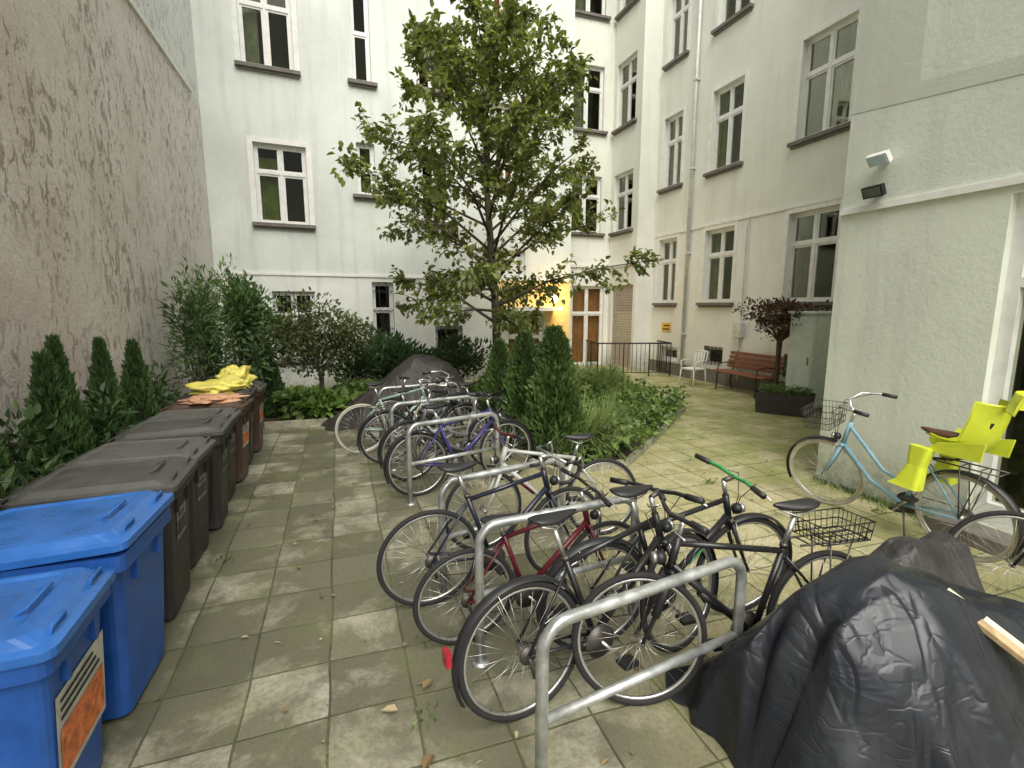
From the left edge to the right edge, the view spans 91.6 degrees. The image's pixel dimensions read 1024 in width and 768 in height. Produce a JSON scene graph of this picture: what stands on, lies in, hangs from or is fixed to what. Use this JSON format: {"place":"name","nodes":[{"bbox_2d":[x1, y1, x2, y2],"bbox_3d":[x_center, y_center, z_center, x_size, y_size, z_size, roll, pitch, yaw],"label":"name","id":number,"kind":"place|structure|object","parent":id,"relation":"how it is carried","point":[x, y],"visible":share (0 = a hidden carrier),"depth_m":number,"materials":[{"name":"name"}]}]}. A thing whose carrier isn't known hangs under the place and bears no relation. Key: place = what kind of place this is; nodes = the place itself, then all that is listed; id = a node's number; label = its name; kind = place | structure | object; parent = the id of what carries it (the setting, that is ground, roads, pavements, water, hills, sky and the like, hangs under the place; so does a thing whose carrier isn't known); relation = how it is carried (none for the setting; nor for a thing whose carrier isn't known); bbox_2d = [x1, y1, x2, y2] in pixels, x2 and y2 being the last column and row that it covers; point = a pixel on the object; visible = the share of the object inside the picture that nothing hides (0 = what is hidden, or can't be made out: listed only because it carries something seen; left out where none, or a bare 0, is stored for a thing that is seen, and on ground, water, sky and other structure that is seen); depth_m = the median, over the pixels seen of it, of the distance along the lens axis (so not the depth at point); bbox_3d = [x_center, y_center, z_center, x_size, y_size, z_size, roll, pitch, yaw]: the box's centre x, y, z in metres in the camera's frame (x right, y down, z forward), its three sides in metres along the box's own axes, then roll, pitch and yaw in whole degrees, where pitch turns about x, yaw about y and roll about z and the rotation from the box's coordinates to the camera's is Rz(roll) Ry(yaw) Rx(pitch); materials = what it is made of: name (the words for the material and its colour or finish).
{"place":"outdoors","nodes":[
{"label":"outdoors","id":0,"kind":"place"},
{"bbox_2d":[190,0,574,387],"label":"apartment building","id":1,"kind":"structure","parent":0,"point":[284,86],"depth_m":11.48,"materials":[{"name":"paint"}]},
{"bbox_2d":[230,0,541,364],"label":"windows","id":2,"kind":"structure","parent":1,"relation":"in","point":[265,35],"depth_m":11.35,"materials":[{"name":"white paint"}]},
{"bbox_2d":[99,315,1023,767],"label":"ground","id":3,"kind":"structure","parent":0,"point":[261,591],"depth_m":3.24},
{"bbox_2d":[0,566,115,767],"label":"wheelie bin","id":4,"kind":"object","parent":3,"relation":"on","point":[52,694],"visible":1,"depth_m":1.81,"materials":[{"name":"blue plastic"}]},
{"bbox_2d":[0,490,173,720],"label":"wheelie bin","id":5,"kind":"object","parent":3,"relation":"on","point":[121,534],"visible":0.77,"depth_m":2.40,"materials":[{"name":"blue plastic"}]},
{"bbox_2d":[0,456,197,620],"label":"wheelie bin","id":6,"kind":"object","parent":3,"relation":"on","point":[174,474],"visible":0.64,"depth_m":3.11,"materials":[{"name":"black plastic"}]},
{"bbox_2d":[0,0,222,462],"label":"plaster firewall","id":7,"kind":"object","parent":3,"relation":"on","point":[105,227],"visible":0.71,"depth_m":5.62,"materials":[{"name":"beige paint"}]},
{"bbox_2d":[52,436,215,567],"bbox_3d":[-2.809,0.933,3.834,0.879,0.963,0.616,-3,9,-17],"label":"wheelie bin","id":8,"kind":"object","parent":3,"relation":"on","point":[200,450],"visible":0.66,"depth_m":3.80,"materials":[{"name":"black plastic"}]},
{"bbox_2d":[105,414,233,529],"bbox_3d":[-2.993,0.814,4.478,0.859,0.999,0.596,-3,10,-21],"label":"wheelie bin","id":9,"kind":"object","parent":3,"relation":"on","point":[218,428],"visible":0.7,"depth_m":4.38,"materials":[{"name":"black plastic"}]},
{"bbox_2d":[140,407,241,500],"bbox_3d":[-3.247,0.742,5.086,0.839,0.953,0.576,-3,9,-18],"label":"wheelie bin","id":10,"kind":"object","parent":3,"relation":"on","point":[234,414],"visible":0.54,"depth_m":5.12,"materials":[{"name":"black plastic"}]},
{"bbox_2d":[158,396,253,481],"bbox_3d":[-3.424,0.638,5.683,0.839,0.973,0.556,-3,9,-16],"label":"wheelie bin","id":11,"kind":"object","parent":3,"relation":"on","point":[244,405],"visible":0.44,"depth_m":5.61,"materials":[{"name":"brown plastic"}]},
{"bbox_2d":[177,393,250,404],"bbox_3d":[-3.345,0.149,5.631,0.713,0.067,0.610,-3,9,-19],"label":"paper bundle","id":12,"kind":"object","parent":11,"relation":"on","point":[205,398],"visible":1,"depth_m":5.51,"materials":[{"name":"orange paper"}]},
{"bbox_2d":[174,384,257,463],"bbox_3d":[-3.658,0.531,6.257,0.838,1.004,0.556,-3,10,-21],"label":"wheelie bin","id":13,"kind":"object","parent":3,"relation":"on","point":[252,390],"visible":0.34,"depth_m":6.26,"materials":[{"name":"black plastic"}]},
{"bbox_2d":[184,375,250,394],"bbox_3d":[-3.618,-0.003,6.171,0.689,0.169,0.812,2,9,11],"label":"yellow sack","id":14,"kind":"object","parent":13,"relation":"on","point":[226,384],"visible":0.94,"depth_m":5.98,"materials":[{"name":"yellow plastic"}]},
{"bbox_2d":[251,381,266,450],"bbox_3d":[-3.823,0.454,6.853,0.819,0.973,0.556,-3,9,-18],"label":"wheelie bin","id":15,"kind":"object","parent":3,"relation":"on","point":[258,421],"visible":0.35,"depth_m":6.80,"materials":[{"name":"brown plastic"}]},
{"bbox_2d":[214,364,257,384],"bbox_3d":[-3.732,-0.129,6.711,0.482,0.271,0.473,6,11,35],"label":"yellow sack","id":16,"kind":"object","parent":15,"relation":"on","point":[242,371],"visible":0.44,"depth_m":6.63,"materials":[{"name":"yellow plastic"}]},
{"bbox_2d":[263,386,337,428],"bbox_3d":[-3.325,0.315,10.560,5.369,0.100,4.069,-3,9,-19],"label":"planting bed","id":17,"kind":"object","parent":3,"relation":"on","point":[272,422],"visible":0.04,"depth_m":8.37,"materials":[{"name":"stone"}]},
{"bbox_2d":[206,252,272,380],"bbox_3d":[-5.529,-1.111,9.863,1.432,2.942,1.528,4,10,24],"label":"bamboo shrub","id":18,"kind":"object","parent":17,"relation":"on","point":[221,283],"visible":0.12,"depth_m":9.51,"materials":[{"name":"green plant"}]},
{"bbox_2d":[210,268,294,381],"bbox_3d":[-4.599,-0.735,8.782,1.221,2.546,1.773,-1,9,-8],"label":"elder shrub","id":19,"kind":"object","parent":17,"relation":"on","point":[246,301],"visible":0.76,"depth_m":8.40,"materials":[{"name":"green plant"}]},
{"bbox_2d":[257,346,287,417],"bbox_3d":[-4.256,-0.029,8.763,0.603,1.276,0.597,4,10,24],"label":"thuja conifer","id":20,"kind":"object","parent":17,"relation":"on","point":[270,407],"visible":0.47,"depth_m":8.68,"materials":[{"name":"green plant"}]},
{"bbox_2d":[245,286,378,389],"bbox_3d":[-3.558,-0.633,9.050,2.201,2.244,1.408,-3,9,-19],"label":"japanese maple shrub","id":21,"kind":"object","parent":17,"relation":"on","point":[341,332],"visible":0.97,"depth_m":8.86,"materials":[{"name":"green plant"}]},
{"bbox_2d":[271,383,363,420],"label":"leafy groundcover","id":22,"kind":"object","parent":17,"relation":"on","point":[299,402],"visible":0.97,"depth_m":8.54,"materials":[{"name":"green plant"}]},
{"bbox_2d":[332,374,379,400],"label":"leafy groundcover","id":23,"kind":"object","parent":17,"relation":"on","point":[351,385],"visible":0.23,"depth_m":9.32,"materials":[{"name":"green plant"}]},
{"bbox_2d":[328,326,437,380],"bbox_3d":[-2.725,-0.481,10.723,2.402,1.551,1.900,-3,9,-19],"label":"rhododendron bush","id":24,"kind":"object","parent":17,"relation":"on","point":[384,356],"visible":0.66,"depth_m":10.30,"materials":[{"name":"green plant"}]},
{"bbox_2d":[426,332,491,378],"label":"rhododendron bush","id":25,"kind":"object","parent":17,"relation":"on","point":[463,359],"visible":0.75,"depth_m":11.38,"materials":[{"name":"green plant"}]},
{"bbox_2d":[335,372,457,453],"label":"road bicycle","id":26,"kind":"object","parent":3,"relation":"on","point":[350,408],"visible":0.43,"depth_m":6.85,"materials":[{"name":"green paint"}]},
{"bbox_2d":[321,355,472,430],"bbox_3d":[-2.001,0.042,8.967,2.813,1.120,1.616,-3,9,-19],"label":"tarp covered motorcycle","id":27,"kind":"object","parent":3,"relation":"on","point":[413,368],"visible":0.56,"depth_m":8.74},
{"bbox_2d":[378,382,459,439],"bbox_3d":[-1.378,0.427,7.511,1.316,0.865,0.100,-5,10,-28],"label":"bike rack","id":28,"kind":"object","parent":3,"relation":"on","point":[399,387],"visible":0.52,"depth_m":7.36,"materials":[{"name":"metal"}]},
{"bbox_2d":[357,370,488,462],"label":"city bicycle","id":29,"kind":"object","parent":3,"relation":"on","point":[368,420],"visible":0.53,"depth_m":6.37,"materials":[{"name":"black paint"}]},
{"bbox_2d":[365,374,483,445],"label":"city bicycle","id":30,"kind":"object","parent":3,"relation":"on","point":[399,399],"visible":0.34,"depth_m":7.27,"materials":[{"name":"black paint"}]},
{"bbox_2d":[390,395,478,470],"bbox_3d":[-0.978,0.607,6.367,1.228,0.865,0.100,-6,10,-31],"label":"bike rack","id":31,"kind":"object","parent":3,"relation":"on","point":[393,436],"visible":0.73,"depth_m":6.22,"materials":[{"name":"metal"}]},
{"bbox_2d":[377,380,519,480],"bbox_3d":[-0.710,0.522,5.944,1.797,1.126,0.600,-5,7,-27],"label":"city bicycle","id":32,"kind":"object","parent":3,"relation":"on","point":[459,446],"visible":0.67,"depth_m":5.91,"materials":[{"name":"silver metal"}]},
{"bbox_2d":[406,412,501,505],"bbox_3d":[-0.601,0.771,5.320,1.163,0.865,0.100,-6,11,-35],"label":"bike rack","id":33,"kind":"object","parent":3,"relation":"on","point":[410,464],"visible":0.9,"depth_m":5.14,"materials":[{"name":"metal"}]},
{"bbox_2d":[383,392,533,495],"bbox_3d":[-0.535,0.648,5.503,1.797,1.013,0.626,-5,7,-29],"label":"city bicycle","id":34,"kind":"object","parent":3,"relation":"on","point":[439,440],"visible":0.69,"depth_m":5.37,"materials":[{"name":"purple paint"}]},
{"bbox_2d":[427,373,519,451],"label":"city bicycle","id":35,"kind":"object","parent":3,"relation":"on","point":[461,384],"visible":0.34,"depth_m":6.84,"materials":[{"name":"black paint"}]},
{"bbox_2d":[376,437,601,605],"bbox_3d":[-0.077,0.943,3.470,1.709,1.061,0.444,-4,13,-23],"label":"road bicycle","id":36,"kind":"object","parent":3,"relation":"on","point":[431,560],"visible":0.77,"depth_m":3.38,"materials":[{"name":"blue paint"}]},
{"bbox_2d":[327,0,663,387],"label":"courtyard tree","id":37,"kind":"object","parent":3,"relation":"on","point":[452,72],"visible":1,"depth_m":8.21,"materials":[{"name":"green plant"}]},
{"bbox_2d":[437,458,564,595],"bbox_3d":[-0.042,1.027,3.692,1.124,0.865,0.100,-5,10,-31],"label":"bike rack","id":38,"kind":"object","parent":3,"relation":"on","point":[447,484],"visible":0.59,"depth_m":3.47,"materials":[{"name":"metal"}]},
{"bbox_2d":[413,467,641,644],"bbox_3d":[0.168,1.081,3.079,1.576,0.912,0.563,-4,14,-23],"label":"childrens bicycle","id":39,"kind":"object","parent":3,"relation":"on","point":[524,599],"visible":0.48,"depth_m":2.99,"materials":[{"name":"red paint"}]},
{"bbox_2d":[445,421,636,548],"bbox_3d":[0.287,0.861,4.144,1.673,1.014,0.579,0,9,0],"label":"city bicycle","id":40,"kind":"object","parent":3,"relation":"on","point":[569,499],"visible":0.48,"depth_m":4.17,"materials":[{"name":"white paint"}]},
{"bbox_2d":[472,496,638,668],"bbox_3d":[0.297,1.141,2.966,1.144,0.865,0.100,-4,10,-24],"label":"bike rack","id":41,"kind":"object","parent":3,"relation":"on","point":[485,530],"visible":0.62,"depth_m":2.79,"materials":[{"name":"metal"}]},
{"bbox_2d":[442,477,718,722],"bbox_3d":[0.497,1.092,2.650,1.825,1.025,0.620,-5,6,-28],"label":"city bicycle","id":42,"kind":"object","parent":3,"relation":"on","point":[456,662],"visible":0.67,"depth_m":2.50,"materials":[{"name":"black paint"}]},
{"bbox_2d":[476,390,685,475],"bbox_3d":[1.155,0.485,9.475,4.218,0.099,6.466,-3,9,-19],"label":"planting bed","id":43,"kind":"object","parent":3,"relation":"on","point":[631,457],"visible":0.22,"depth_m":6.65,"materials":[{"name":"soil"}]},
{"bbox_2d":[480,338,509,427],"bbox_3d":[-0.201,0.006,7.873,0.683,1.484,0.695,-3,9,-19],"label":"thuja conifer","id":44,"kind":"object","parent":43,"relation":"on","point":[498,357],"visible":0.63,"depth_m":7.70,"materials":[{"name":"green plant"}]},
{"bbox_2d":[495,329,537,443],"bbox_3d":[0.203,0.043,7.069,0.860,1.660,0.814,-3,9,-19],"label":"thuja conifer","id":45,"kind":"object","parent":43,"relation":"on","point":[521,368],"visible":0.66,"depth_m":6.89,"materials":[{"name":"green plant"}]},
{"bbox_2d":[506,338,576,366],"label":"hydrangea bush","id":46,"kind":"object","parent":43,"relation":"on","point":[509,346],"visible":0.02,"depth_m":11.37,"materials":[{"name":"green plant"}]},
{"bbox_2d":[517,324,589,458],"bbox_3d":[0.495,0.109,6.343,0.955,1.755,0.938,-3,9,-19],"label":"thuja conifer","id":47,"kind":"object","parent":43,"relation":"on","point":[556,371],"visible":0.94,"depth_m":6.16,"materials":[{"name":"green plant"}]},
{"bbox_2d":[547,365,592,398],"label":"hydrangea bush","id":48,"kind":"object","parent":43,"relation":"on","point":[584,375],"visible":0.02,"depth_m":9.22,"materials":[{"name":"green plant"}]},
{"bbox_2d":[468,367,692,466],"bbox_3d":[1.300,0.206,9.313,4.168,0.786,6.238,-3,9,-19],"label":"groundcover foliage","id":49,"kind":"object","parent":43,"relation":"on","point":[654,407],"visible":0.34,"depth_m":7.94,"materials":[{"name":"green plant"}]},
{"bbox_2d":[512,378,652,470],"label":"ornamental grass","id":50,"kind":"object","parent":43,"relation":"on","point":[600,418],"depth_m":6.53,"materials":[{"name":"green plant"}]},
{"bbox_2d":[573,360,637,401],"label":"lavender bush","id":51,"kind":"object","parent":43,"relation":"on","point":[605,378],"visible":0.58,"depth_m":9.76,"materials":[{"name":"green plant"}]},
{"bbox_2d":[149,418,1020,767],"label":"fallen leaves","id":52,"kind":"object","parent":3,"relation":"on","point":[427,758],"visible":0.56,"depth_m":2.63,"materials":[{"name":"brown plant"}]},
{"bbox_2d":[174,438,1021,763],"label":"paving weeds","id":53,"kind":"object","parent":3,"relation":"on","point":[846,488],"visible":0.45,"depth_m":5.00,"materials":[{"name":"green plant"}]},
{"bbox_2d":[586,340,671,375],"bbox_3d":[3.410,-0.795,14.824,2.218,0.969,1.361,0,9,-2],"label":"basement stair railing","id":54,"kind":"object","parent":3,"relation":"on","point":[591,344],"visible":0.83,"depth_m":14.22,"materials":[{"name":"metal"}]},
{"bbox_2d":[535,556,746,767],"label":"bike rack","id":55,"kind":"object","parent":3,"relation":"on","point":[544,718],"visible":0.86,"depth_m":2.03,"materials":[{"name":"metal"}]},
{"bbox_2d":[536,453,792,650],"bbox_3d":[0.987,1.038,3.003,1.796,1.020,0.624,-3,12,-19],"label":"city bicycle","id":56,"kind":"object","parent":3,"relation":"on","point":[717,532],"visible":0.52,"depth_m":2.98,"materials":[{"name":"black paint"}]},
{"bbox_2d":[678,350,708,387],"bbox_3d":[4.612,-0.410,12.590,0.576,0.904,0.532,-5,10,-29],"label":"garden chair","id":57,"kind":"object","parent":3,"relation":"on","point":[693,368],"visible":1,"depth_m":12.61,"materials":[{"name":"white paint"}]},
{"bbox_2d":[569,0,862,391],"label":"apartment building","id":58,"kind":"structure","parent":3,"relation":"on","point":[776,82],"depth_m":12.89,"materials":[{"name":"paint"}]},
{"bbox_2d":[662,323,670,331],"bbox_3d":[4.576,-1.690,14.777,0.016,0.250,0.400,-3,9,-19],"label":"warning sign","id":59,"kind":"object","parent":58,"relation":"attached to","point":[666,326],"visible":1,"depth_m":14.75,"materials":[{"name":"metal"}]},
{"bbox_2d":[679,0,702,373],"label":"drainpipe","id":60,"kind":"object","parent":58,"relation":"attached to","point":[691,169],"visible":0.96,"depth_m":13.32,"materials":[{"name":"metal"}]},
{"bbox_2d":[571,0,862,376],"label":"windows","id":61,"kind":"structure","parent":58,"relation":"in","point":[831,60],"depth_m":12.61,"materials":[{"name":"white glass"}]},
{"bbox_2d":[732,219,748,379],"bbox_3d":[5.467,-1.972,11.907,0.140,3.800,0.240,-3,9,-19],"label":"cable pipe","id":62,"kind":"object","parent":58,"relation":"attached to","point":[738,329],"visible":0.98,"depth_m":11.90,"materials":[{"name":"metal"}]},
{"bbox_2d":[571,492,875,705],"bbox_3d":[1.169,1.095,2.607,1.763,1.030,0.614,-2,6,-13],"label":"mountain bicycle","id":63,"kind":"object","parent":3,"relation":"on","point":[672,567],"visible":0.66,"depth_m":2.53,"materials":[{"name":"black paint"}]},
{"bbox_2d":[711,351,785,397],"bbox_3d":[5.396,-0.247,11.494,0.614,0.926,1.650,-3,9,-17],"label":"park bench","id":64,"kind":"object","parent":3,"relation":"on","point":[767,368],"visible":0.87,"depth_m":11.46,"materials":[{"name":"brown wood"}]},
{"bbox_2d":[755,383,815,417],"bbox_3d":[5.104,0.273,9.326,0.960,0.566,0.460,6,11,35],"label":"planter box","id":65,"kind":"object","parent":3,"relation":"on","point":[791,401],"visible":1,"depth_m":9.20,"materials":[{"name":"plastic"}]},
{"bbox_2d":[732,295,831,389],"bbox_3d":[5.423,-0.681,10.087,1.859,2.215,1.574,-6,11,-32],"label":"red maple shrub","id":66,"kind":"object","parent":65,"relation":"in","point":[781,320],"visible":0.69,"depth_m":9.90,"materials":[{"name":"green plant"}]},
{"bbox_2d":[785,311,831,413],"bbox_3d":[5.720,-0.433,9.517,0.680,1.900,0.620,-3,9,-19],"label":"utility cabinet","id":67,"kind":"object","parent":3,"relation":"on","point":[809,337],"visible":0.52,"depth_m":9.26,"materials":[{"name":"metal"}]},
{"bbox_2d":[665,555,1023,767],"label":"tarp covered motorcycle","id":68,"kind":"object","parent":3,"relation":"on","point":[871,661],"visible":0.94,"depth_m":1.94,"materials":[{"name":"black plastic"}]},
{"bbox_2d":[947,588,1023,663],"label":"wooden plank","id":69,"kind":"object","parent":68,"relation":"attached to","point":[1003,638],"visible":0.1,"depth_m":1.97,"materials":[{"name":"brown wood"}]},
{"bbox_2d":[786,392,1023,562],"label":"city bicycle","id":70,"kind":"object","parent":3,"relation":"on","point":[908,502],"visible":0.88,"depth_m":4.24,"materials":[{"name":"blue paint"}]},
{"bbox_2d":[887,391,1023,491],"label":"child bike seat","id":71,"kind":"object","parent":70,"relation":"on","point":[981,432],"visible":0.95,"depth_m":3.80,"materials":[{"name":"plastic"}]},
{"bbox_2d":[869,529,984,591],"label":"tarp covered bicycle","id":72,"kind":"object","parent":3,"relation":"on","point":[945,556],"visible":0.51,"depth_m":3.06,"materials":[{"name":"grey plastic"}]},
{"bbox_2d":[948,510,1023,599],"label":"city bicycle","id":73,"kind":"object","parent":3,"relation":"on","point":[957,529],"visible":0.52,"depth_m":3.27,"materials":[{"name":"black paint"}]},
{"bbox_3d":[-3.591,1.376,3.806,0.500,0.100,8.720,-3,9,-19],"label":"planting bed","id":74,"kind":"object","parent":3,"relation":"on","visible":0},
{"bbox_2d":[0,465,20,510],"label":"cherry laurel bush","id":75,"kind":"object","parent":74,"relation":"on","point":[7,479],"visible":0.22,"depth_m":3.02,"materials":[{"name":"green plant"}]},
{"bbox_2d":[0,438,23,498],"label":"bush","id":76,"kind":"object","parent":74,"relation":"on","point":[4,459],"visible":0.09,"depth_m":3.18,"materials":[{"name":"green plant"}]},
{"bbox_2d":[0,400,80,485],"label":"cherry laurel bush","id":77,"kind":"object","parent":74,"relation":"on","point":[32,464],"visible":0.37,"depth_m":3.61,"materials":[{"name":"green plant"}]},
{"bbox_2d":[18,348,90,473],"bbox_3d":[-3.595,0.542,3.901,0.647,1.659,0.594,-3,9,-19],"label":"thuja conifer","id":78,"kind":"object","parent":74,"relation":"on","point":[50,394],"visible":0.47,"depth_m":3.80,"materials":[{"name":"green plant"}]},
{"bbox_2d":[43,332,96,449],"bbox_3d":[-3.814,0.437,4.256,0.494,1.755,0.556,-9,12,-43],"label":"thuja conifer","id":79,"kind":"object","parent":74,"relation":"on","point":[55,347],"visible":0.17,"depth_m":4.19,"materials":[{"name":"green plant"}]},
{"bbox_2d":[82,381,138,447],"bbox_3d":[-3.856,0.608,4.672,0.584,1.220,0.959,-3,9,-19],"label":"cherry laurel bush","id":80,"kind":"object","parent":74,"relation":"on","point":[102,428],"visible":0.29,"depth_m":4.63,"materials":[{"name":"green plant"}]},
{"bbox_2d":[84,336,136,436],"bbox_3d":[-3.996,0.363,4.923,0.493,1.694,0.505,1,9,8],"label":"thuja conifer","id":81,"kind":"object","parent":74,"relation":"on","point":[100,369],"visible":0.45,"depth_m":4.80,"materials":[{"name":"green plant"}]},
{"bbox_2d":[118,336,161,423],"bbox_3d":[-4.211,0.279,5.638,0.540,1.639,0.510,4,10,24],"label":"thuja conifer","id":82,"kind":"object","parent":74,"relation":"on","point":[135,382],"visible":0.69,"depth_m":5.52,"materials":[{"name":"green plant"}]},
{"bbox_2d":[142,359,181,411],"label":"cherry laurel bush","id":83,"kind":"object","parent":74,"relation":"on","point":[165,399],"visible":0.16,"depth_m":6.22,"materials":[{"name":"green plant"}]},
{"bbox_2d":[157,256,240,394],"bbox_3d":[-4.522,-0.503,7.255,0.918,2.599,1.460,-3,9,-19],"label":"bamboo shrub","id":84,"kind":"object","parent":74,"relation":"on","point":[208,350],"visible":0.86,"depth_m":7.00,"materials":[{"name":"green plant"}]},
{"bbox_2d":[581,384,642,443],"bbox_3d":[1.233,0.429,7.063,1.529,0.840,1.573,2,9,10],"label":"ornamental grass","id":85,"kind":"object","parent":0,"point":[589,407],"depth_m":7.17,"materials":[{"name":"green plant"}]},
{"bbox_2d":[607,381,646,409],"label":"ornamental grass","id":86,"kind":"object","parent":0,"point":[629,399],"depth_m":9.28,"materials":[{"name":"green plant"}]},
{"bbox_2d":[816,0,1023,566],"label":"apartment building","id":87,"kind":"structure","parent":0,"point":[927,323],"depth_m":4.58,"materials":[{"name":"paint"}]},
{"bbox_2d":[861,183,886,199],"bbox_3d":[3.621,-1.915,4.951,0.165,0.125,0.200,-3,9,-19],"label":"flood light","id":88,"kind":"object","parent":87,"relation":"attached to","point":[873,191],"visible":1,"depth_m":4.91,"materials":[{"name":"black metal"}]},
{"bbox_2d":[865,149,892,167],"bbox_3d":[3.624,-2.211,4.883,0.174,0.127,0.200,-3,9,-19],"label":"flood light","id":89,"kind":"object","parent":87,"relation":"attached to","point":[879,158],"visible":1,"depth_m":4.84,"materials":[{"name":"white paint"}]},
{"bbox_2d":[971,193,1023,530],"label":"windows","id":90,"kind":"structure","parent":87,"relation":"in","point":[1007,376],"depth_m":4.24,"materials":[{"name":"white paint"}]}
]}

